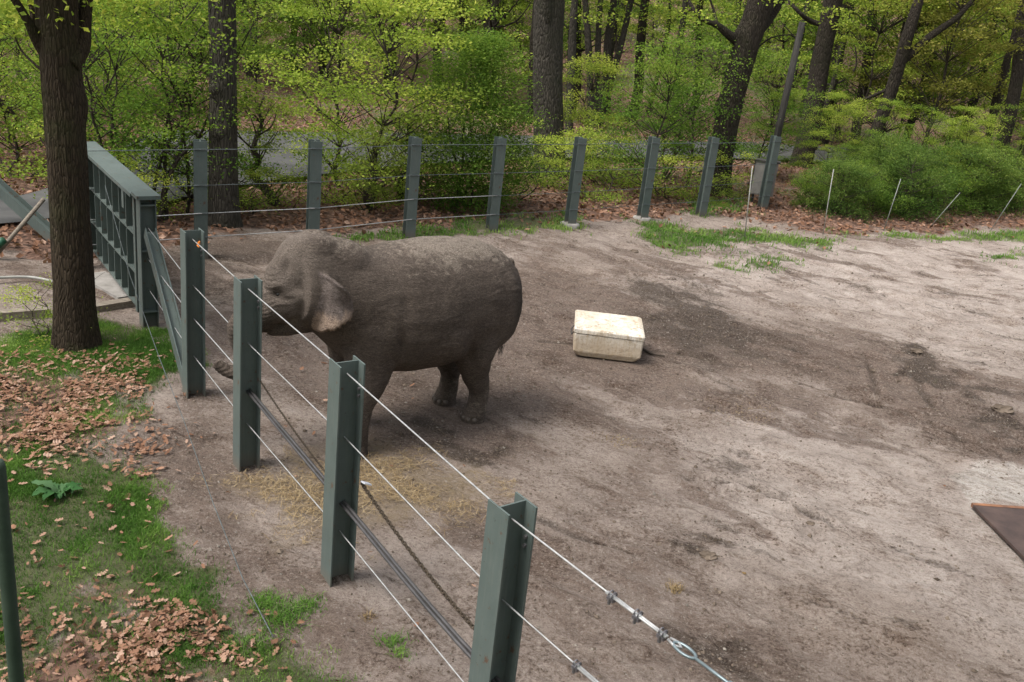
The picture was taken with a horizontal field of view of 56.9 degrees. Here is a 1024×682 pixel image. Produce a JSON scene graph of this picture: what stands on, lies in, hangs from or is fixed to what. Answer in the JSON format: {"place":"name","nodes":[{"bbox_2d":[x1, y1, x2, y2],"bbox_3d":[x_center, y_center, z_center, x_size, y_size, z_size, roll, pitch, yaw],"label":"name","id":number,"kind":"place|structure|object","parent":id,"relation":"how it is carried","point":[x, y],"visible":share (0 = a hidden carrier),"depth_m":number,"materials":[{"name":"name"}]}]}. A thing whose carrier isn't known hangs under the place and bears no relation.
{"place":"outdoors","nodes":[
{"label":"outdoors","id":0,"kind":"place"},
{"bbox_2d":[0,318,370,681],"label":"lawn grass","id":1,"kind":"structure","parent":0,"point":[147,340],"depth_m":8.50,"materials":[{"name":"plant"}]},
{"bbox_2d":[0,130,1021,222],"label":"road","id":2,"kind":"structure","parent":0,"point":[8,214],"depth_m":25.71,"materials":[{"name":"asphalt"}]},
{"bbox_2d":[0,0,1023,681],"bbox_3d":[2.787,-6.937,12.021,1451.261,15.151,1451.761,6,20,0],"label":"ground","id":3,"kind":"structure","parent":0,"point":[874,586],"depth_m":10.54,"materials":[{"name":"soil"}]},
{"bbox_2d":[0,458,24,681],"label":"barrier post","id":4,"kind":"object","parent":3,"relation":"on","point":[10,615],"visible":1,"depth_m":1.61,"materials":[{"name":"metal"}]},
{"bbox_2d":[0,178,49,239],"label":"brace beam","id":5,"kind":"structure","parent":3,"relation":"on","point":[19,205],"depth_m":16.23,"materials":[{"name":"metal"}]},
{"bbox_2d":[0,0,87,160],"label":"sapling","id":6,"kind":"object","parent":3,"relation":"on","point":[16,141],"visible":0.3,"depth_m":21.44,"materials":[{"name":"green plant"}]},
{"bbox_2d":[0,271,113,351],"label":"weed clump","id":7,"kind":"object","parent":3,"relation":"on","point":[32,299],"visible":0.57,"depth_m":12.14,"materials":[{"name":"green plant"}]},
{"bbox_2d":[31,480,82,499],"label":"dock plant","id":8,"kind":"object","parent":3,"relation":"on","point":[49,488],"visible":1,"depth_m":8.66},
{"bbox_2d":[0,55,133,186],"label":"shrub","id":9,"kind":"object","parent":3,"relation":"on","point":[36,173],"visible":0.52,"depth_m":20.69,"materials":[{"name":"green plant"}]},
{"bbox_2d":[0,0,189,142],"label":"sapling","id":10,"kind":"object","parent":3,"relation":"on","point":[36,78],"visible":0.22,"depth_m":20.22,"materials":[{"name":"green plant"}]},
{"bbox_2d":[0,0,220,186],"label":"sapling","id":11,"kind":"object","parent":3,"relation":"on","point":[105,89],"visible":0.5,"depth_m":17.51,"materials":[{"name":"green plant"}]},
{"bbox_2d":[0,0,230,352],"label":"broadleaf tree","id":12,"kind":"object","parent":3,"relation":"on","point":[59,32],"visible":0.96,"depth_m":11.11,"materials":[{"name":"brown plant"}]},
{"bbox_2d":[131,191,160,327],"bbox_3d":[-4.899,-1.006,12.695,0.300,1.975,0.300,-7,24,-33],"label":"gate post","id":13,"kind":"object","parent":3,"relation":"on","point":[146,213],"visible":0.68,"depth_m":12.63,"materials":[{"name":"metal"}]},
{"bbox_2d":[87,141,153,312],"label":"steel gate","id":14,"kind":"structure","parent":13,"relation":"attached to","point":[116,177],"depth_m":13.82,"materials":[{"name":"metal"}]},
{"bbox_2d":[144,228,181,382],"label":"brace beam","id":15,"kind":"structure","parent":13,"relation":"attached to","point":[165,292],"depth_m":11.84,"materials":[{"name":"metal"}]},
{"bbox_2d":[90,1,205,102],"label":"understorey tree","id":16,"kind":"object","parent":3,"relation":"on","point":[149,51],"visible":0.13,"depth_m":31.20,"materials":[{"name":"green plant"}]},
{"bbox_2d":[83,0,293,212],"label":"sapling","id":17,"kind":"object","parent":3,"relation":"on","point":[187,172],"visible":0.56,"depth_m":18.11,"materials":[{"name":"green plant"}]},
{"bbox_2d":[180,228,205,398],"bbox_3d":[-3.618,-0.223,10.713,0.210,2.120,0.205,-7,24,-33],"label":"fence post","id":18,"kind":"object","parent":3,"relation":"on","point":[192,260],"visible":0.86,"depth_m":10.65,"materials":[{"name":"metal"}]},
{"bbox_2d":[146,226,575,664],"bbox_3d":[-2.282,0.140,8.836,0.106,0.100,9.550,-7,24,-33],"label":"fence cable","id":19,"kind":"object","parent":18,"relation":"attached to","point":[513,609],"visible":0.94,"depth_m":6.68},
{"bbox_2d":[192,239,615,597],"bbox_3d":[-1.515,0.111,7.618,0.075,0.022,7.266,-8,24,-34],"label":"fence cable","id":20,"kind":"object","parent":18,"relation":"attached to","point":[512,519],"visible":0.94,"depth_m":6.23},
{"bbox_2d":[605,590,731,681],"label":"turnbuckle","id":21,"kind":"object","parent":20,"relation":"attached to","point":[661,635],"visible":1,"depth_m":4.64,"materials":[{"name":"metal"}]},
{"bbox_2d":[140,0,254,227],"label":"broadleaf tree","id":22,"kind":"object","parent":3,"relation":"on","point":[226,200],"visible":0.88,"depth_m":17.72,"materials":[{"name":"brown plant"}]},
{"bbox_2d":[193,139,208,258],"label":"fence post","id":23,"kind":"object","parent":3,"relation":"on","point":[200,176],"visible":0.76,"depth_m":15.88,"materials":[{"name":"metal"}]},
{"bbox_2d":[85,0,321,221],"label":"sapling","id":24,"kind":"object","parent":3,"relation":"on","point":[179,156],"visible":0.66,"depth_m":17.65,"materials":[{"name":"green plant"}]},
{"bbox_2d":[175,148,305,214],"bbox_3d":[-5.603,-3.211,19.315,2.944,1.480,2.768,9,20,8],"label":"shrub","id":25,"kind":"object","parent":3,"relation":"on","point":[251,199],"visible":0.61,"depth_m":19.32,"materials":[{"name":"green plant"}]},
{"bbox_2d":[175,0,316,93],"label":"understorey tree","id":26,"kind":"object","parent":3,"relation":"on","point":[270,50],"visible":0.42,"depth_m":38.65,"materials":[{"name":"green plant"}]},
{"bbox_2d":[233,275,262,471],"bbox_3d":[-2.611,0.400,9.302,0.210,2.120,0.205,-7,24,-33],"label":"fence post","id":27,"kind":"object","parent":3,"relation":"on","point":[247,317],"visible":0.86,"depth_m":9.24,"materials":[{"name":"metal"}]},
{"bbox_2d":[0,330,519,681],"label":"leaf litter","id":28,"kind":"object","parent":3,"relation":"on","point":[39,427],"visible":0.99,"depth_m":9.55,"materials":[{"name":"plant"}]},
{"bbox_2d":[201,77,328,208],"bbox_3d":[-5.449,-4.253,20.451,2.961,2.863,2.475,-2,21,-22],"label":"sapling","id":29,"kind":"object","parent":3,"relation":"on","point":[265,145],"visible":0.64,"depth_m":20.27,"materials":[{"name":"green plant"}]},
{"bbox_2d":[242,592,326,642],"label":"grass tuft","id":30,"kind":"object","parent":3,"relation":"on","point":[278,617],"visible":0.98,"depth_m":7.41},
{"bbox_2d":[306,139,322,229],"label":"fence post","id":31,"kind":"object","parent":3,"relation":"on","point":[314,173],"visible":0.72,"depth_m":17.13,"materials":[{"name":"metal"}]},
{"bbox_2d":[252,0,376,84],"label":"understorey tree","id":32,"kind":"object","parent":3,"relation":"on","point":[309,38],"visible":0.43,"depth_m":42.09,"materials":[{"name":"green plant"}]},
{"bbox_2d":[250,0,406,82],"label":"understorey tree","id":33,"kind":"object","parent":3,"relation":"on","point":[347,28],"visible":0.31,"depth_m":44.63,"materials":[{"name":"green plant"}]},
{"bbox_2d":[237,0,425,192],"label":"sapling","id":34,"kind":"object","parent":3,"relation":"on","point":[300,81],"visible":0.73,"depth_m":22.29,"materials":[{"name":"green plant"}]},
{"bbox_2d":[267,129,399,208],"bbox_3d":[-4.083,-4.009,21.721,3.365,1.691,3.164,0,21,-16],"label":"shrub","id":35,"kind":"object","parent":3,"relation":"on","point":[338,178],"visible":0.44,"depth_m":21.49,"materials":[{"name":"green plant"}]},
{"bbox_2d":[320,355,365,586],"bbox_3d":[-1.376,1.148,7.618,0.210,2.120,0.205,-7,24,-33],"label":"fence post","id":36,"kind":"object","parent":3,"relation":"on","point":[345,402],"visible":0.86,"depth_m":7.54,"materials":[{"name":"metal"}]},
{"bbox_2d":[361,482,473,629],"bbox_3d":[-0.686,1.545,6.787,0.038,0.092,2.174,-6,23,-30],"label":"chain","id":37,"kind":"object","parent":36,"relation":"attached to","point":[427,573],"visible":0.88,"depth_m":6.75,"materials":[{"name":"metal"}]},
{"bbox_2d":[192,440,517,559],"bbox_3d":[-1.486,1.458,9.435,2.465,0.095,2.679,21,24,35],"label":"straw","id":38,"kind":"object","parent":3,"relation":"on","point":[375,473],"visible":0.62,"depth_m":9.37,"materials":[{"name":"plant"}]},
{"bbox_2d":[325,126,406,212],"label":"shrub","id":39,"kind":"object","parent":3,"relation":"on","point":[367,190],"visible":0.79,"depth_m":20.35,"materials":[{"name":"green plant"}]},
{"bbox_2d":[212,229,522,459],"bbox_3d":[-1.374,-0.085,10.398,3.570,2.409,1.395,-10,25,-38],"label":"elephant","id":40,"kind":"object","parent":3,"relation":"on","point":[449,308],"visible":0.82,"depth_m":9.83},
{"bbox_2d":[281,0,511,210],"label":"sapling","id":41,"kind":"object","parent":3,"relation":"on","point":[375,6],"visible":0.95,"depth_m":19.83,"materials":[{"name":"green plant"}]},
{"bbox_2d":[402,136,421,238],"bbox_3d":[-2.005,-3.012,18.912,0.225,2.120,0.225,-3,22,-25],"label":"fence post","id":42,"kind":"object","parent":3,"relation":"on","point":[413,168],"visible":0.85,"depth_m":18.83,"materials":[{"name":"metal"}]},
{"bbox_2d":[371,103,461,199],"bbox_3d":[-2.566,-4.301,21.837,2.665,2.577,2.228,23,26,39],"label":"sapling","id":43,"kind":"object","parent":3,"relation":"on","point":[400,168],"visible":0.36,"depth_m":21.66,"materials":[{"name":"green plant"}]},
{"bbox_2d":[361,0,473,92],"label":"understorey tree","id":44,"kind":"object","parent":3,"relation":"on","point":[416,68],"visible":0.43,"depth_m":43.67,"materials":[{"name":"green plant"}]},
{"bbox_2d":[388,21,555,219],"bbox_3d":[-0.934,-4.957,21.697,4.098,4.521,4.253,6,20,0],"label":"bush","id":45,"kind":"object","parent":3,"relation":"on","point":[483,47],"visible":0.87,"depth_m":21.16,"materials":[{"name":"green plant"}]},
{"bbox_2d":[447,0,533,95],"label":"understorey tree","id":46,"kind":"object","parent":3,"relation":"on","point":[526,41],"visible":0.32,"depth_m":41.69,"materials":[{"name":"green plant"}]},
{"bbox_2d":[452,0,532,106],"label":"young tree","id":47,"kind":"object","parent":3,"relation":"on","point":[493,22],"visible":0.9,"depth_m":39.66,"materials":[{"name":"green plant"}]},
{"bbox_2d":[485,136,506,230],"bbox_3d":[-0.345,-3.276,20.154,0.225,2.120,0.225,-2,22,-23],"label":"fence post","id":48,"kind":"object","parent":3,"relation":"on","point":[497,167],"visible":0.85,"depth_m":20.07,"materials":[{"name":"metal"}]},
{"bbox_2d":[468,492,537,681],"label":"fence post","id":49,"kind":"object","parent":3,"relation":"on","point":[506,561],"visible":1,"depth_m":5.65,"materials":[{"name":"metal"}]},
{"bbox_2d":[246,388,502,681],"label":"pipe rail","id":50,"kind":"object","parent":49,"relation":"attached to","point":[454,636],"visible":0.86,"depth_m":7.11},
{"bbox_2d":[0,74,1023,265],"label":"leaf litter","id":51,"kind":"object","parent":3,"relation":"on","point":[300,218],"visible":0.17,"depth_m":24.67,"materials":[{"name":"plant"}]},
{"bbox_2d":[480,145,588,200],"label":"shrub","id":52,"kind":"object","parent":3,"relation":"on","point":[555,161],"visible":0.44,"depth_m":23.39,"materials":[{"name":"green plant"}]},
{"bbox_2d":[476,116,606,187],"bbox_3d":[0.441,-5.119,25.647,4.206,2.114,3.955,18,23,29],"label":"shrub","id":53,"kind":"object","parent":3,"relation":"on","point":[544,142],"visible":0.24,"depth_m":25.41,"materials":[{"name":"green plant"}]},
{"bbox_2d":[533,0,610,177],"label":"broadleaf tree","id":54,"kind":"object","parent":3,"relation":"on","point":[548,22],"visible":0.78,"depth_m":26.63,"materials":[{"name":"brown plant"}]},
{"bbox_2d":[560,137,586,228],"bbox_3d":[1.431,-3.533,21.529,0.480,2.200,0.468,-3,22,-23],"label":"fence post","id":55,"kind":"object","parent":3,"relation":"on","point":[575,179],"visible":0.76,"depth_m":21.46,"materials":[{"name":"metal"}]},
{"bbox_2d":[139,214,1023,681],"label":"soil crumbs","id":56,"kind":"object","parent":3,"relation":"on","point":[401,434],"visible":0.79,"depth_m":10.98,"materials":[{"name":"soil"}]},
{"bbox_2d":[526,51,636,166],"bbox_3d":[2.497,-6.859,28.583,3.838,3.690,3.525,1,21,-15],"label":"sapling","id":57,"kind":"object","parent":3,"relation":"on","point":[590,69],"visible":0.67,"depth_m":28.11,"materials":[{"name":"green plant"}]},
{"bbox_2d":[535,109,636,190],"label":"shrub","id":58,"kind":"object","parent":3,"relation":"on","point":[568,133],"visible":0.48,"depth_m":26.95,"materials":[{"name":"green plant"}]},
{"bbox_2d":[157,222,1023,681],"bbox_3d":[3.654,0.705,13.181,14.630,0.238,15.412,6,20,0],"label":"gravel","id":59,"kind":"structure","parent":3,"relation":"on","point":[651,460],"depth_m":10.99,"materials":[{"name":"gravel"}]},
{"bbox_2d":[564,0,617,132],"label":"broadleaf tree","id":60,"kind":"object","parent":3,"relation":"on","point":[572,30],"visible":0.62,"depth_m":36.18,"materials":[{"name":"brown plant"}]},
{"bbox_2d":[513,123,674,206],"bbox_3d":[2.036,-4.728,25.193,3.996,2.008,3.757,-7,24,-32],"label":"shrub","id":61,"kind":"object","parent":3,"relation":"on","point":[600,164],"visible":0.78,"depth_m":24.97,"materials":[{"name":"green plant"}]},
{"bbox_2d":[582,0,607,127],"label":"broadleaf tree","id":62,"kind":"object","parent":3,"relation":"on","point":[587,32],"visible":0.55,"depth_m":38.99,"materials":[{"name":"grey plant"}]},
{"bbox_2d":[571,310,644,361],"bbox_3d":[1.402,-0.062,13.907,1.083,0.464,0.882,7,20,2],"label":"plastic tub","id":63,"kind":"object","parent":3,"relation":"on","point":[608,336],"visible":1,"depth_m":13.54,"materials":[{"name":"plastic"}]},
{"bbox_2d":[567,111,684,193],"bbox_3d":[2.934,-5.512,27.500,4.206,2.114,3.955,-13,28,-43],"label":"shrub","id":64,"kind":"object","parent":3,"relation":"on","point":[633,184],"visible":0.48,"depth_m":27.26,"materials":[{"name":"green plant"}]},
{"bbox_2d":[598,0,662,125],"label":"broadleaf tree","id":65,"kind":"object","parent":3,"relation":"on","point":[607,41],"visible":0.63,"depth_m":39.96,"materials":[{"name":"brown plant"}]},
{"bbox_2d":[602,0,672,123],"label":"broadleaf tree","id":66,"kind":"object","parent":3,"relation":"on","point":[621,41],"visible":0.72,"depth_m":40.24,"materials":[{"name":"brown plant"}]},
{"bbox_2d":[633,136,659,220],"bbox_3d":[3.310,-3.868,23.035,0.480,2.200,0.468,-3,22,-23],"label":"fence post","id":67,"kind":"object","parent":3,"relation":"on","point":[651,157],"visible":0.74,"depth_m":22.97,"materials":[{"name":"metal"}]},
{"bbox_2d":[581,0,739,121],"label":"young tree","id":68,"kind":"object","parent":3,"relation":"on","point":[643,9],"visible":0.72,"depth_m":42.15,"materials":[{"name":"brown plant"}]},
{"bbox_2d":[601,131,719,203],"bbox_3d":[3.902,-4.645,25.673,3.786,1.902,3.560,20,24,33],"label":"shrub","id":69,"kind":"object","parent":3,"relation":"on","point":[669,192],"visible":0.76,"depth_m":25.47,"materials":[{"name":"green plant"}]},
{"bbox_2d":[573,26,753,192],"bbox_3d":[3.947,-6.005,25.226,4.786,4.696,5.074,0,21,-16],"label":"sapling","id":70,"kind":"object","parent":3,"relation":"on","point":[673,88],"visible":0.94,"depth_m":24.88,"materials":[{"name":"green plant"}]},
{"bbox_2d":[615,58,741,179],"bbox_3d":[4.999,-6.516,28.223,4.060,3.822,3.832,17,22,27],"label":"sapling","id":71,"kind":"object","parent":3,"relation":"on","point":[660,112],"visible":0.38,"depth_m":28.06,"materials":[{"name":"green plant"}]},
{"bbox_2d":[334,196,1023,277],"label":"verge grass","id":72,"kind":"structure","parent":3,"relation":"on","point":[713,237],"depth_m":22.18,"materials":[{"name":"plant"}]},
{"bbox_2d":[604,15,785,188],"bbox_3d":[5.439,-6.926,27.566,5.581,5.165,5.265,-2,22,-23],"label":"sapling","id":73,"kind":"object","parent":3,"relation":"on","point":[707,80],"visible":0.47,"depth_m":27.08,"materials":[{"name":"green plant"}]},
{"bbox_2d":[592,0,817,127],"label":"young tree","id":74,"kind":"object","parent":3,"relation":"on","point":[684,5],"visible":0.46,"depth_m":41.61,"materials":[{"name":"green plant"}]},
{"bbox_2d":[695,136,719,216],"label":"fence post","id":75,"kind":"object","parent":3,"relation":"on","point":[713,143],"visible":0.85,"depth_m":24.22,"materials":[{"name":"metal"}]},
{"bbox_2d":[659,148,761,201],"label":"shrub","id":76,"kind":"object","parent":3,"relation":"on","point":[690,195],"visible":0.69,"depth_m":26.48,"materials":[{"name":"green plant"}]},
{"bbox_2d":[654,0,802,197],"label":"broadleaf tree","id":77,"kind":"object","parent":3,"relation":"on","point":[758,18],"visible":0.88,"depth_m":26.32,"materials":[{"name":"brown plant"}]},
{"bbox_2d":[757,135,781,208],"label":"fence post","id":78,"kind":"object","parent":3,"relation":"on","point":[770,167],"visible":0.85,"depth_m":26.02,"materials":[{"name":"metal"}]},
{"bbox_2d":[743,88,812,170],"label":"understorey tree","id":79,"kind":"object","parent":3,"relation":"on","point":[785,159],"visible":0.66,"depth_m":31.09,"materials":[{"name":"green plant"}]},
{"bbox_2d":[712,42,848,163],"bbox_3d":[8.574,-7.565,31.293,4.820,4.461,4.547,-4,22,-26],"label":"sapling","id":80,"kind":"object","parent":3,"relation":"on","point":[772,69],"visible":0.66,"depth_m":30.84,"materials":[{"name":"green plant"}]},
{"bbox_2d":[774,22,805,136],"bbox_3d":[7.625,-6.333,26.763,0.314,5.189,0.230,6,20,0],"label":"utility pole","id":81,"kind":"object","parent":3,"relation":"on","point":[788,82],"visible":0.57,"depth_m":26.35,"materials":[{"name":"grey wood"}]},
{"bbox_2d":[730,0,861,129],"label":"understorey tree","id":82,"kind":"object","parent":3,"relation":"on","point":[784,41],"visible":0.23,"depth_m":45.57,"materials":[{"name":"green plant"}]},
{"bbox_2d":[778,167,857,207],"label":"shrub","id":83,"kind":"object","parent":3,"relation":"on","point":[801,184],"visible":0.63,"depth_m":26.84,"materials":[{"name":"green plant"}]},
{"bbox_2d":[790,91,872,184],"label":"understorey tree","id":84,"kind":"object","parent":3,"relation":"on","point":[840,120],"visible":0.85,"depth_m":29.93,"materials":[{"name":"green plant"}]},
{"bbox_2d":[772,0,899,118],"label":"understorey tree","id":85,"kind":"object","parent":3,"relation":"on","point":[816,30],"visible":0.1,"depth_m":43.28,"materials":[{"name":"green plant"}]},
{"bbox_2d":[787,156,888,223],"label":"shrub","id":86,"kind":"object","parent":3,"relation":"on","point":[849,199],"visible":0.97,"depth_m":26.06,"materials":[{"name":"green plant"}]},
{"bbox_2d":[734,0,941,149],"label":"young tree","id":87,"kind":"object","parent":3,"relation":"on","point":[839,58],"visible":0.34,"depth_m":38.06,"materials":[{"name":"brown plant"}]},
{"bbox_2d":[778,0,898,168],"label":"broadleaf tree","id":88,"kind":"object","parent":3,"relation":"on","point":[827,24],"visible":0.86,"depth_m":34.00,"materials":[{"name":"brown plant"}]},
{"bbox_2d":[820,156,938,219],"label":"shrub","id":89,"kind":"object","parent":3,"relation":"on","point":[883,198],"visible":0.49,"depth_m":26.98,"materials":[{"name":"green plant"}]},
{"bbox_2d":[792,0,976,149],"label":"understorey tree","id":90,"kind":"object","parent":3,"relation":"on","point":[844,38],"visible":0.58,"depth_m":35.61,"materials":[{"name":"green plant"}]},
{"bbox_2d":[842,124,936,210],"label":"shrub","id":91,"kind":"object","parent":3,"relation":"on","point":[871,147],"visible":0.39,"depth_m":29.41,"materials":[{"name":"green plant"}]},
{"bbox_2d":[796,0,1019,139],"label":"understorey tree","id":92,"kind":"object","parent":3,"relation":"on","point":[846,86],"visible":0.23,"depth_m":38.98,"materials":[{"name":"green plant"}]},
{"bbox_2d":[860,97,960,182],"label":"understorey tree","id":93,"kind":"object","parent":3,"relation":"on","point":[941,115],"visible":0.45,"depth_m":30.76,"materials":[{"name":"green plant"}]},
{"bbox_2d":[859,134,967,226],"bbox_3d":[11.692,-4.677,27.807,3.298,2.658,3.548,-3,22,-25],"label":"shrub","id":94,"kind":"object","parent":3,"relation":"on","point":[915,155],"visible":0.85,"depth_m":27.45,"materials":[{"name":"green plant"}]},
{"bbox_2d":[836,0,1001,137],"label":"understorey tree","id":95,"kind":"object","parent":3,"relation":"on","point":[875,83],"visible":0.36,"depth_m":36.72,"materials":[{"name":"green plant"}]},
{"bbox_2d":[837,0,1023,168],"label":"broadleaf tree","id":96,"kind":"object","parent":3,"relation":"on","point":[905,53],"visible":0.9,"depth_m":31.85,"materials":[{"name":"brown plant"}]},
{"bbox_2d":[850,0,1023,149],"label":"understorey tree","id":97,"kind":"object","parent":3,"relation":"on","point":[968,84],"visible":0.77,"depth_m":33.36,"materials":[{"name":"green plant"}]},
{"bbox_2d":[869,0,1017,146],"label":"understorey tree","id":98,"kind":"object","parent":3,"relation":"on","point":[959,112],"visible":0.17,"depth_m":40.43,"materials":[{"name":"green plant"}]},
{"bbox_2d":[905,159,998,216],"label":"shrub","id":99,"kind":"object","parent":3,"relation":"on","point":[966,184],"visible":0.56,"depth_m":28.61,"materials":[{"name":"green plant"}]},
{"bbox_2d":[919,104,1009,203],"bbox_3d":[14.252,-5.911,30.250,2.465,3.251,2.726,7,20,0],"label":"understorey tree","id":100,"kind":"object","parent":3,"relation":"on","point":[971,124],"visible":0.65,"depth_m":29.77,"materials":[{"name":"green plant"}]},
{"bbox_2d":[914,134,1023,217],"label":"shrub","id":101,"kind":"object","parent":3,"relation":"on","point":[989,161],"visible":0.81,"depth_m":29.27,"materials":[{"name":"green plant"}]},
{"bbox_2d":[918,0,1023,186],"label":"broadleaf tree","id":102,"kind":"object","parent":3,"relation":"on","point":[1003,71],"visible":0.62,"depth_m":33.86,"materials":[{"name":"brown plant"}]},
{"bbox_2d":[922,0,1023,150],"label":"understorey tree","id":103,"kind":"object","parent":3,"relation":"on","point":[1007,78],"visible":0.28,"depth_m":37.67,"materials":[{"name":"green plant"}]},
{"bbox_2d":[968,101,1023,192],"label":"understorey tree","id":104,"kind":"object","parent":3,"relation":"on","point":[995,134],"visible":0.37,"depth_m":32.09,"materials":[{"name":"green plant"}]},
{"bbox_2d":[971,503,1023,559],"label":"steel plate","id":105,"kind":"object","parent":3,"relation":"on","point":[1005,523],"visible":1,"depth_m":10.11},
{"bbox_2d":[987,5,1023,196],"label":"broadleaf tree","id":106,"kind":"object","parent":3,"relation":"on","point":[1015,85],"visible":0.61,"depth_m":32.15,"materials":[{"name":"brown plant"}]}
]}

